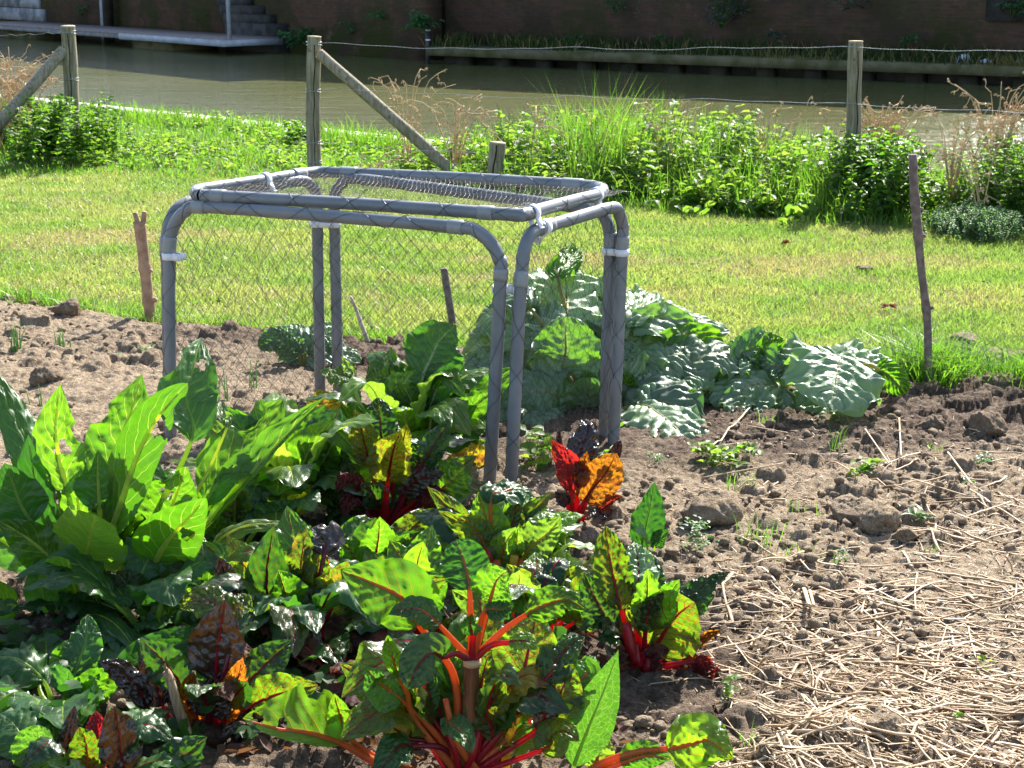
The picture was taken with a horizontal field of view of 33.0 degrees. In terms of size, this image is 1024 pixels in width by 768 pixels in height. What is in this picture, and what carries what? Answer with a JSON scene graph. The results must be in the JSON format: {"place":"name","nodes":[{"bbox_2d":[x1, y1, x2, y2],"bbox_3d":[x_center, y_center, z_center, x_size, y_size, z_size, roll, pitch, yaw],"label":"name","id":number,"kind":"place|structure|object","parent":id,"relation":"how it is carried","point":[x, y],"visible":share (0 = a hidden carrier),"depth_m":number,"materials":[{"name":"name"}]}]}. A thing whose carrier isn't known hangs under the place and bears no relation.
{"place":"outdoors","nodes":[
{"label":"outdoors","id":0,"kind":"place"},
{"bbox_2d":[0,294,1023,767],"bbox_3d":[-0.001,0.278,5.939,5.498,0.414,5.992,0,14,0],"label":"soil","id":1,"kind":"structure","parent":0,"point":[96,382],"depth_m":5.10,"materials":[{"name":"soil"}]},
{"bbox_2d":[0,707,59,767],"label":"plant","id":2,"kind":"object","parent":1,"relation":"on","point":[21,728],"visible":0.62,"depth_m":3.38,"materials":[{"name":"green plant"}]},
{"bbox_2d":[28,366,64,387],"bbox_3d":[-1.734,-0.026,6.464,0.121,0.094,0.145,0,14,0],"label":"soil clod","id":3,"kind":"object","parent":1,"relation":"on","point":[42,375],"visible":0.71,"depth_m":6.42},
{"bbox_2d":[50,298,80,316],"bbox_3d":[-1.980,-0.321,7.671,0.134,0.122,0.131,-3,14,-12],"label":"soil clod","id":4,"kind":"object","parent":1,"relation":"on","point":[70,306],"visible":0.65,"depth_m":7.63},
{"bbox_2d":[0,614,194,728],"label":"chard plant","id":5,"kind":"object","parent":1,"relation":"on","point":[83,650],"visible":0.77,"depth_m":3.73,"materials":[{"name":"plant"}]},
{"bbox_2d":[21,706,206,767],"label":"chard plant","id":6,"kind":"object","parent":1,"relation":"on","point":[114,737],"visible":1,"depth_m":3.32,"materials":[{"name":"green plant"}]},
{"bbox_2d":[16,537,215,651],"bbox_3d":[-0.887,0.488,4.074,0.540,0.218,0.464,0,14,0],"label":"chard plant","id":7,"kind":"object","parent":1,"relation":"on","point":[161,594],"visible":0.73,"depth_m":4.04,"materials":[{"name":"plant"}]},
{"bbox_2d":[133,211,157,322],"bbox_3d":[-1.610,-0.469,7.622,0.097,0.588,0.066,0,14,0],"label":"garden stick","id":8,"kind":"object","parent":1,"relation":"on","point":[149,299],"visible":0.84,"depth_m":7.59,"materials":[{"name":"orange wood"}]},
{"bbox_2d":[0,337,323,645],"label":"chard plant","id":9,"kind":"object","parent":1,"relation":"on","point":[108,479],"visible":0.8,"depth_m":4.18,"materials":[{"name":"plant"}]},
{"bbox_2d":[162,664,191,733],"bbox_3d":[-0.668,0.679,3.481,0.063,0.251,0.027,0,14,0],"label":"dead stump","id":10,"kind":"object","parent":1,"relation":"on","point":[178,707],"visible":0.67,"depth_m":3.46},
{"bbox_2d":[100,585,317,740],"bbox_3d":[-0.594,0.617,3.587,0.372,0.346,0.341,8,16,28],"label":"chard plant","id":11,"kind":"object","parent":1,"relation":"on","point":[234,677],"visible":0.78,"depth_m":3.58,"materials":[{"name":"green plant"}]},
{"bbox_2d":[204,486,312,544],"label":"chard plant","id":12,"kind":"object","parent":1,"relation":"on","point":[238,509],"visible":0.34,"depth_m":4.63,"materials":[{"name":"plant"}]},
{"bbox_2d":[170,392,378,520],"bbox_3d":[-0.619,0.221,4.879,0.547,0.354,0.627,-10,17,-35],"label":"chard plant","id":13,"kind":"object","parent":1,"relation":"on","point":[302,456],"visible":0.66,"depth_m":4.80,"materials":[{"name":"green plant"}]},
{"bbox_2d":[0,591,617,759],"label":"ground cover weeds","id":14,"kind":"object","parent":1,"relation":"on","point":[13,637],"visible":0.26,"depth_m":3.77,"materials":[{"name":"green plant"}]},
{"bbox_2d":[257,321,361,369],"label":"rhubarb plant","id":15,"kind":"object","parent":1,"relation":"on","point":[277,344],"visible":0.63,"depth_m":6.70,"materials":[{"name":"green plant"}]},
{"bbox_2d":[174,506,445,670],"bbox_3d":[-0.476,0.497,3.945,0.664,0.350,0.482,0,14,0],"label":"chard plant","id":16,"kind":"object","parent":1,"relation":"on","point":[283,572],"visible":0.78,"depth_m":3.94,"materials":[{"name":"green plant"}]},
{"bbox_2d":[243,684,416,767],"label":"chard plant","id":17,"kind":"object","parent":1,"relation":"on","point":[321,720],"visible":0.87,"depth_m":3.34,"materials":[{"name":"plant"}]},
{"bbox_2d":[260,612,417,708],"bbox_3d":[-0.383,0.600,3.843,0.490,0.141,0.469,9,16,31],"label":"withered chard","id":18,"kind":"object","parent":1,"relation":"on","point":[333,625],"visible":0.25,"depth_m":3.87,"materials":[{"name":"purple plant"}]},
{"bbox_2d":[326,508,438,564],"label":"chard plant","id":19,"kind":"object","parent":1,"relation":"on","point":[362,533],"visible":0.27,"depth_m":4.34,"materials":[{"name":"green plant"}]},
{"bbox_2d":[159,166,630,483],"bbox_3d":[-0.372,-0.195,5.717,1.432,0.940,0.834,7,15,25],"label":"plant cage","id":20,"kind":"object","parent":1,"relation":"on","point":[257,196],"visible":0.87,"depth_m":5.55,"materials":[{"name":"grey metal"}]},
{"bbox_2d":[305,397,486,526],"bbox_3d":[-0.352,0.253,4.906,0.524,0.452,0.520,5,15,20],"label":"chard plant","id":21,"kind":"object","parent":1,"relation":"on","point":[397,471],"visible":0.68,"depth_m":4.82,"materials":[{"name":"green plant"}]},
{"bbox_2d":[302,319,509,466],"bbox_3d":[-0.398,0.098,5.408,0.843,0.561,0.584,0,14,0],"label":"chard plant","id":22,"kind":"object","parent":1,"relation":"on","point":[422,420],"visible":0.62,"depth_m":5.39,"materials":[{"name":"green plant"}]},
{"bbox_2d":[315,525,508,638],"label":"chard plant","id":23,"kind":"object","parent":1,"relation":"on","point":[422,550],"visible":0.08,"depth_m":4.13,"materials":[{"name":"green plant"}]},
{"bbox_2d":[206,609,636,765],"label":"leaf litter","id":24,"kind":"object","parent":1,"relation":"on","point":[367,741],"visible":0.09,"depth_m":3.50,"materials":[{"name":"plant"}]},
{"bbox_2d":[440,268,455,324],"bbox_3d":[-0.279,-0.342,7.615,0.070,0.341,0.034,0,14,0],"label":"garden stick","id":25,"kind":"object","parent":1,"relation":"on","point":[449,299],"visible":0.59,"depth_m":7.59,"materials":[{"name":"grey wood"}]},
{"bbox_2d":[339,538,600,767],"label":"chard plant","id":26,"kind":"object","parent":1,"relation":"on","point":[449,698],"visible":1,"depth_m":3.29,"materials":[{"name":"plant"}]},
{"bbox_2d":[415,478,593,584],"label":"chard plant","id":27,"kind":"object","parent":1,"relation":"on","point":[517,525],"visible":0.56,"depth_m":4.27,"materials":[{"name":"green plant"}]},
{"bbox_2d":[483,693,533,767],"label":"chard shoot","id":28,"kind":"object","parent":1,"relation":"on","point":[520,726],"visible":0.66,"depth_m":3.35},
{"bbox_2d":[452,552,598,630],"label":"chard plant","id":29,"kind":"object","parent":1,"relation":"on","point":[531,574],"visible":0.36,"depth_m":4.04,"materials":[{"name":"plant"}]},
{"bbox_2d":[505,423,555,469],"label":"seedling weed","id":30,"kind":"object","parent":1,"relation":"on","point":[533,446],"visible":0.81,"depth_m":5.40,"materials":[{"name":"green plant"}]},
{"bbox_2d":[545,419,623,521],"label":"chard plant","id":31,"kind":"object","parent":1,"relation":"on","point":[584,475],"visible":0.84,"depth_m":4.87,"materials":[{"name":"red plant"}]},
{"bbox_2d":[565,651,619,767],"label":"dock plant","id":32,"kind":"object","parent":1,"relation":"on","point":[595,725],"visible":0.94,"depth_m":3.34,"materials":[{"name":"green plant"}]},
{"bbox_2d":[462,243,739,438],"bbox_3d":[0.324,-0.128,6.201,0.965,0.649,0.919,5,15,19],"label":"rhubarb plant","id":33,"kind":"object","parent":1,"relation":"on","point":[677,358],"visible":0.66,"depth_m":6.13,"materials":[{"name":"green plant"}]},
{"bbox_2d":[629,482,669,561],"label":"broad leaved weed","id":34,"kind":"object","parent":1,"relation":"on","point":[648,521],"visible":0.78,"depth_m":4.59,"materials":[{"name":"green plant"}]},
{"bbox_2d":[577,526,729,693],"bbox_3d":[0.320,0.506,3.877,0.326,0.377,0.269,12,18,40],"label":"chard plant","id":35,"kind":"object","parent":1,"relation":"on","point":[641,613],"visible":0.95,"depth_m":3.85,"materials":[{"name":"green plant"}]},
{"bbox_2d":[585,712,733,767],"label":"chard plant","id":36,"kind":"object","parent":1,"relation":"on","point":[698,740],"visible":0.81,"depth_m":3.35,"materials":[{"name":"plant"}]},
{"bbox_2d":[679,514,718,550],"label":"seedling weed","id":37,"kind":"object","parent":1,"relation":"on","point":[700,524],"visible":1,"depth_m":4.65,"materials":[{"name":"green plant"}]},
{"bbox_2d":[680,489,745,527],"bbox_3d":[0.570,0.365,4.915,0.191,0.141,0.210,0,14,0],"label":"soil clod","id":38,"kind":"object","parent":1,"relation":"on","point":[708,504],"visible":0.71,"depth_m":4.84,"materials":[{"name":"soil"}]},
{"bbox_2d":[689,444,750,468],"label":"seedling weed","id":39,"kind":"object","parent":1,"relation":"on","point":[729,453],"visible":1,"depth_m":5.42,"materials":[{"name":"green plant"}]},
{"bbox_2d":[721,674,740,699],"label":"seedling weed","id":40,"kind":"object","parent":1,"relation":"on","point":[729,686],"visible":1,"depth_m":3.67,"materials":[{"name":"green plant"}]},
{"bbox_2d":[724,504,794,549],"bbox_3d":[0.667,0.389,4.700,0.153,0.109,0.213,-3,14,-14],"label":"grass sprout","id":41,"kind":"object","parent":1,"relation":"on","point":[749,529],"depth_m":4.71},
{"bbox_2d":[715,663,876,695],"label":"straw stalk","id":42,"kind":"object","parent":1,"relation":"on","point":[798,684],"visible":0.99,"depth_m":3.75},
{"bbox_2d":[701,325,910,417],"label":"rhubarb plant","id":43,"kind":"object","parent":1,"relation":"on","point":[853,378],"visible":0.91,"depth_m":6.12,"materials":[{"name":"green plant"}]},
{"bbox_2d":[633,411,1023,767],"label":"straw chaff","id":44,"kind":"object","parent":1,"relation":"on","point":[933,699],"visible":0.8,"depth_m":3.94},
{"bbox_2d":[648,428,1023,767],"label":"straw","id":45,"kind":"object","parent":1,"relation":"on","point":[1008,712],"visible":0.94,"depth_m":3.83,"materials":[{"name":"plant"}]},
{"bbox_2d":[829,493,873,524],"bbox_3d":[0.965,0.375,4.907,0.136,0.106,0.117,9,16,31],"label":"soil clod","id":46,"kind":"object","parent":1,"relation":"on","point":[851,508],"visible":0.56,"depth_m":4.88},
{"bbox_2d":[854,506,901,535],"bbox_3d":[1.019,0.385,4.799,0.132,0.101,0.099,-6,15,-22],"label":"soil clod","id":47,"kind":"object","parent":1,"relation":"on","point":[879,520],"visible":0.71,"depth_m":4.76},
{"bbox_2d":[866,712,902,742],"bbox_3d":[0.762,0.702,3.523,0.077,0.056,0.064,9,17,32],"label":"soil clod","id":48,"kind":"object","parent":1,"relation":"on","point":[885,721],"visible":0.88,"depth_m":3.50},
{"bbox_2d":[892,527,918,544],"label":"soil clod","id":49,"kind":"object","parent":1,"relation":"on","point":[908,534],"visible":0.93,"depth_m":4.70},
{"bbox_2d":[856,324,959,384],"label":"edge grass tuft","id":50,"kind":"object","parent":1,"relation":"on","point":[921,369],"visible":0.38,"depth_m":6.45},
{"bbox_2d":[915,414,946,429],"bbox_3d":[1.417,0.137,5.845,0.090,0.068,0.091,-7,16,-27],"label":"soil clod","id":51,"kind":"object","parent":1,"relation":"on","point":[935,421],"visible":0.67,"depth_m":5.82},
{"bbox_2d":[886,327,996,386],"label":"edge grass tuft","id":52,"kind":"object","parent":1,"relation":"on","point":[960,369],"visible":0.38,"depth_m":6.42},
{"bbox_2d":[889,327,1008,385],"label":"edge grass tuft","id":53,"kind":"object","parent":1,"relation":"on","point":[944,360],"visible":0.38,"depth_m":6.48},
{"bbox_2d":[966,411,1007,438],"bbox_3d":[1.579,0.141,5.765,0.097,0.105,0.138,-13,19,-41],"label":"soil clod","id":54,"kind":"object","parent":1,"relation":"on","point":[991,423],"visible":0.88,"depth_m":5.73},
{"bbox_2d":[0,30,1023,179],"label":"canal water","id":55,"kind":"structure","parent":0,"point":[241,82],"depth_m":28.41,"materials":[{"name":"liquid"}]},
{"bbox_2d":[99,0,114,39],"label":"steel column","id":56,"kind":"structure","parent":55,"relation":"in","point":[106,13],"depth_m":45.40,"materials":[{"name":"metal"}]},
{"bbox_2d":[0,0,282,49],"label":"jetty","id":57,"kind":"object","parent":55,"relation":"in","point":[159,39],"visible":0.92,"depth_m":41.13,"materials":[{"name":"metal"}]},
{"bbox_2d":[0,0,442,60],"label":"brick wall","id":58,"kind":"structure","parent":55,"relation":"in","point":[322,18],"depth_m":38.98,"materials":[{"name":"brick"}]},
{"bbox_2d":[0,0,46,21],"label":"stone facing","id":59,"kind":"object","parent":58,"relation":"attached to","point":[25,12],"visible":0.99,"depth_m":49.77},
{"bbox_2d":[216,0,289,51],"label":"stone steps","id":60,"kind":"structure","parent":58,"relation":"attached to","point":[248,17],"depth_m":40.21,"materials":[{"name":"stone"}]},
{"bbox_2d":[277,26,314,48],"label":"wall plant","id":61,"kind":"object","parent":58,"relation":"attached to","point":[292,41],"depth_m":38.98,"materials":[{"name":"green plant"}]},
{"bbox_2d":[399,3,444,33],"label":"wall plant","id":62,"kind":"object","parent":58,"relation":"attached to","point":[420,21],"depth_m":35.27,"materials":[{"name":"green plant"}]},
{"bbox_2d":[444,56,1013,84],"bbox_3d":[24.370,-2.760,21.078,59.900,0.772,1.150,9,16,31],"label":"quay base","id":63,"kind":"object","parent":55,"relation":"in","point":[781,72],"depth_m":32.32,"materials":[{"name":"stone"}]},
{"bbox_2d":[428,44,1023,76],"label":"quay ledge","id":64,"kind":"object","parent":63,"relation":"on","point":[648,57],"visible":0.8,"depth_m":32.10,"materials":[{"name":"concrete"}]},
{"bbox_2d":[418,30,1023,65],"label":"quay grass","id":65,"kind":"structure","parent":64,"relation":"on","point":[921,56],"depth_m":32.71,"materials":[{"name":"plant"}]},
{"bbox_2d":[442,0,1023,58],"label":"brick wall","id":66,"kind":"structure","parent":63,"relation":"on","point":[958,23],"depth_m":33.20,"materials":[{"name":"brick"}]},
{"bbox_2d":[687,0,763,29],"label":"wall plant","id":67,"kind":"object","parent":66,"relation":"attached to","point":[728,7],"depth_m":33.14,"materials":[{"name":"green plant"}]},
{"bbox_2d":[985,0,1023,21],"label":"wall plaque","id":68,"kind":"object","parent":66,"relation":"attached to","point":[996,13],"depth_m":30.60,"materials":[{"name":"metal"}]},
{"bbox_2d":[0,100,1023,369],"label":"lawn ground","id":69,"kind":"structure","parent":0,"point":[104,166],"depth_m":9.31,"materials":[{"name":"plant"}]},
{"bbox_2d":[0,44,53,145],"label":"dried weed","id":70,"kind":"object","parent":69,"relation":"on","point":[9,74],"visible":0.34,"depth_m":14.40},
{"bbox_2d":[0,73,57,139],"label":"dried weed","id":71,"kind":"object","parent":69,"relation":"on","point":[15,93],"visible":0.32,"depth_m":14.04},
{"bbox_2d":[0,64,62,150],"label":"dried weed","id":72,"kind":"object","parent":69,"relation":"on","point":[1,108],"visible":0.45,"depth_m":14.15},
{"bbox_2d":[0,25,79,156],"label":"fence post","id":73,"kind":"object","parent":69,"relation":"on","point":[66,53],"visible":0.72,"depth_m":13.68,"materials":[{"name":"grey wood"}]},
{"bbox_2d":[4,90,100,168],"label":"bush","id":74,"kind":"object","parent":69,"relation":"on","point":[48,138],"visible":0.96,"depth_m":13.26,"materials":[{"name":"green plant"}]},
{"bbox_2d":[57,86,132,166],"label":"bush","id":75,"kind":"object","parent":69,"relation":"on","point":[95,137],"visible":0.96,"depth_m":13.51,"materials":[{"name":"green plant"}]},
{"bbox_2d":[172,104,222,129],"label":"grass tuft","id":76,"kind":"object","parent":69,"relation":"on","point":[195,119],"visible":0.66,"depth_m":16.38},
{"bbox_2d":[69,109,441,170],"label":"weeds","id":77,"kind":"object","parent":69,"relation":"on","point":[168,154],"visible":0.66,"depth_m":13.89,"materials":[{"name":"green plant"}]},
{"bbox_2d":[278,120,305,146],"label":"bush","id":78,"kind":"object","parent":69,"relation":"on","point":[298,129],"visible":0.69,"depth_m":14.70,"materials":[{"name":"green plant"}]},
{"bbox_2d":[322,124,380,151],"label":"grass tuft","id":79,"kind":"object","parent":69,"relation":"on","point":[353,137],"visible":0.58,"depth_m":14.46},
{"bbox_2d":[305,36,456,177],"bbox_3d":[-0.896,-1.955,12.471,1.249,1.080,0.139,3,14,13],"label":"fence post","id":80,"kind":"object","parent":69,"relation":"on","point":[317,55],"visible":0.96,"depth_m":12.44,"materials":[{"name":"grey wood"}]},
{"bbox_2d":[368,67,455,163],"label":"dried weed","id":81,"kind":"object","parent":69,"relation":"on","point":[405,146],"visible":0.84,"depth_m":12.78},
{"bbox_2d":[391,89,493,167],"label":"dried weed","id":82,"kind":"object","parent":69,"relation":"on","point":[456,141],"visible":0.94,"depth_m":12.51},
{"bbox_2d":[488,141,505,187],"bbox_3d":[-0.113,-1.498,12.080,0.141,0.391,0.122,0,14,0],"label":"stump post","id":83,"kind":"object","parent":69,"relation":"on","point":[497,149],"visible":0.73,"depth_m":12.02,"materials":[{"name":"grey wood"}]},
{"bbox_2d":[494,103,523,171],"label":"nettle plant","id":84,"kind":"object","parent":69,"relation":"on","point":[508,141],"visible":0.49,"depth_m":12.45,"materials":[{"name":"green plant"}]},
{"bbox_2d":[0,91,1023,229],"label":"bank grass","id":85,"kind":"structure","parent":69,"relation":"on","point":[210,136],"depth_m":13.47,"materials":[{"name":"plant"}]},
{"bbox_2d":[0,277,1023,377],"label":"fringe grass","id":86,"kind":"structure","parent":69,"relation":"on","point":[54,302],"depth_m":7.69,"materials":[{"name":"plant"}]},
{"bbox_2d":[477,101,559,164],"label":"dried weed","id":87,"kind":"object","parent":69,"relation":"on","point":[535,122],"visible":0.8,"depth_m":12.23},
{"bbox_2d":[521,65,663,194],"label":"grass tuft","id":88,"kind":"object","parent":69,"relation":"on","point":[597,160],"visible":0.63,"depth_m":11.61,"materials":[{"name":"plant"}]},
{"bbox_2d":[529,108,673,169],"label":"dried weed","id":89,"kind":"object","parent":69,"relation":"on","point":[547,131],"visible":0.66,"depth_m":11.71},
{"bbox_2d":[628,100,714,193],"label":"dried weed","id":90,"kind":"object","parent":69,"relation":"on","point":[669,111],"visible":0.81,"depth_m":11.70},
{"bbox_2d":[396,84,1023,224],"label":"undergrowth","id":91,"kind":"object","parent":69,"relation":"on","point":[771,198],"depth_m":11.54,"materials":[{"name":"plant"}]},
{"bbox_2d":[402,89,1023,224],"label":"rank grass","id":92,"kind":"structure","parent":69,"relation":"on","point":[820,193],"depth_m":11.48,"materials":[{"name":"plant"}]},
{"bbox_2d":[708,101,763,165],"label":"nettle plant","id":93,"kind":"object","parent":69,"relation":"on","point":[734,120],"visible":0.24,"depth_m":11.79,"materials":[{"name":"green plant"}]},
{"bbox_2d":[733,195,781,213],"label":"dock plant","id":94,"kind":"object","parent":69,"relation":"on","point":[746,204],"visible":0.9,"depth_m":10.78,"materials":[{"name":"green plant"}]},
{"bbox_2d":[742,96,816,182],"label":"dried weed","id":95,"kind":"object","parent":69,"relation":"on","point":[777,115],"visible":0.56,"depth_m":11.51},
{"bbox_2d":[781,200,818,217],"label":"dock plant","id":96,"kind":"object","parent":69,"relation":"on","point":[806,207],"visible":0.96,"depth_m":10.61,"materials":[{"name":"green plant"}]},
{"bbox_2d":[846,40,862,164],"bbox_3d":[2.212,-1.651,11.182,0.127,1.118,0.115,0,14,0],"label":"fence post","id":97,"kind":"object","parent":69,"relation":"on","point":[854,81],"visible":0.6,"depth_m":11.09,"materials":[{"name":"grey wood"}]},
{"bbox_2d":[322,88,1023,113],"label":"fence wire","id":98,"kind":"object","parent":97,"relation":"attached to","point":[660,99],"visible":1,"depth_m":11.59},
{"bbox_2d":[341,43,1005,50],"bbox_3d":[0.995,-2.228,11.418,5.150,0.104,0.234,7,15,25],"label":"fence wire","id":99,"kind":"object","parent":97,"relation":"attached to","point":[691,48],"visible":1,"depth_m":11.40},
{"bbox_2d":[815,95,936,149],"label":"dried weed","id":100,"kind":"object","parent":69,"relation":"on","point":[891,121],"visible":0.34,"depth_m":11.50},
{"bbox_2d":[823,118,947,223],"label":"bush","id":101,"kind":"object","parent":69,"relation":"on","point":[879,169],"visible":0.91,"depth_m":10.75,"materials":[{"name":"green plant"}]},
{"bbox_2d":[908,154,933,382],"bbox_3d":[1.505,-0.358,6.367,0.144,0.973,0.040,0,14,0],"label":"garden stick","id":102,"kind":"object","parent":69,"relation":"on","point":[918,237],"visible":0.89,"depth_m":6.33,"materials":[{"name":"grey wood"}]},
{"bbox_2d":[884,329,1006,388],"bbox_3d":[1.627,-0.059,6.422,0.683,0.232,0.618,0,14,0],"label":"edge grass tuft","id":103,"kind":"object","parent":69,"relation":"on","point":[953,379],"visible":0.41,"depth_m":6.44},
{"bbox_2d":[878,330,1020,385],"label":"edge grass tuft","id":104,"kind":"object","parent":69,"relation":"on","point":[977,368],"visible":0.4,"depth_m":6.44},
{"bbox_2d":[897,335,1014,386],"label":"edge grass tuft","id":105,"kind":"object","parent":69,"relation":"on","point":[951,363],"visible":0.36,"depth_m":6.45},
{"bbox_2d":[919,134,1011,205],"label":"dried weed","id":106,"kind":"object","parent":69,"relation":"on","point":[974,177],"visible":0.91,"depth_m":10.29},
{"bbox_2d":[921,200,1023,245],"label":"feathery plant","id":107,"kind":"object","parent":69,"relation":"on","point":[980,221],"visible":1,"depth_m":9.96,"materials":[{"name":"green plant"}]},
{"bbox_2d":[924,110,1022,206],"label":"dried weed","id":108,"kind":"object","parent":69,"relation":"on","point":[963,147],"visible":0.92,"depth_m":10.77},
{"bbox_2d":[939,124,1023,214],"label":"bush","id":109,"kind":"object","parent":69,"relation":"on","point":[1015,175],"visible":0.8,"depth_m":10.48,"materials":[{"name":"green plant"}]},
{"bbox_2d":[947,71,1023,181],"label":"dried weed","id":110,"kind":"object","parent":69,"relation":"on","point":[1013,121],"visible":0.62,"depth_m":10.81,"materials":[{"name":"plant"}]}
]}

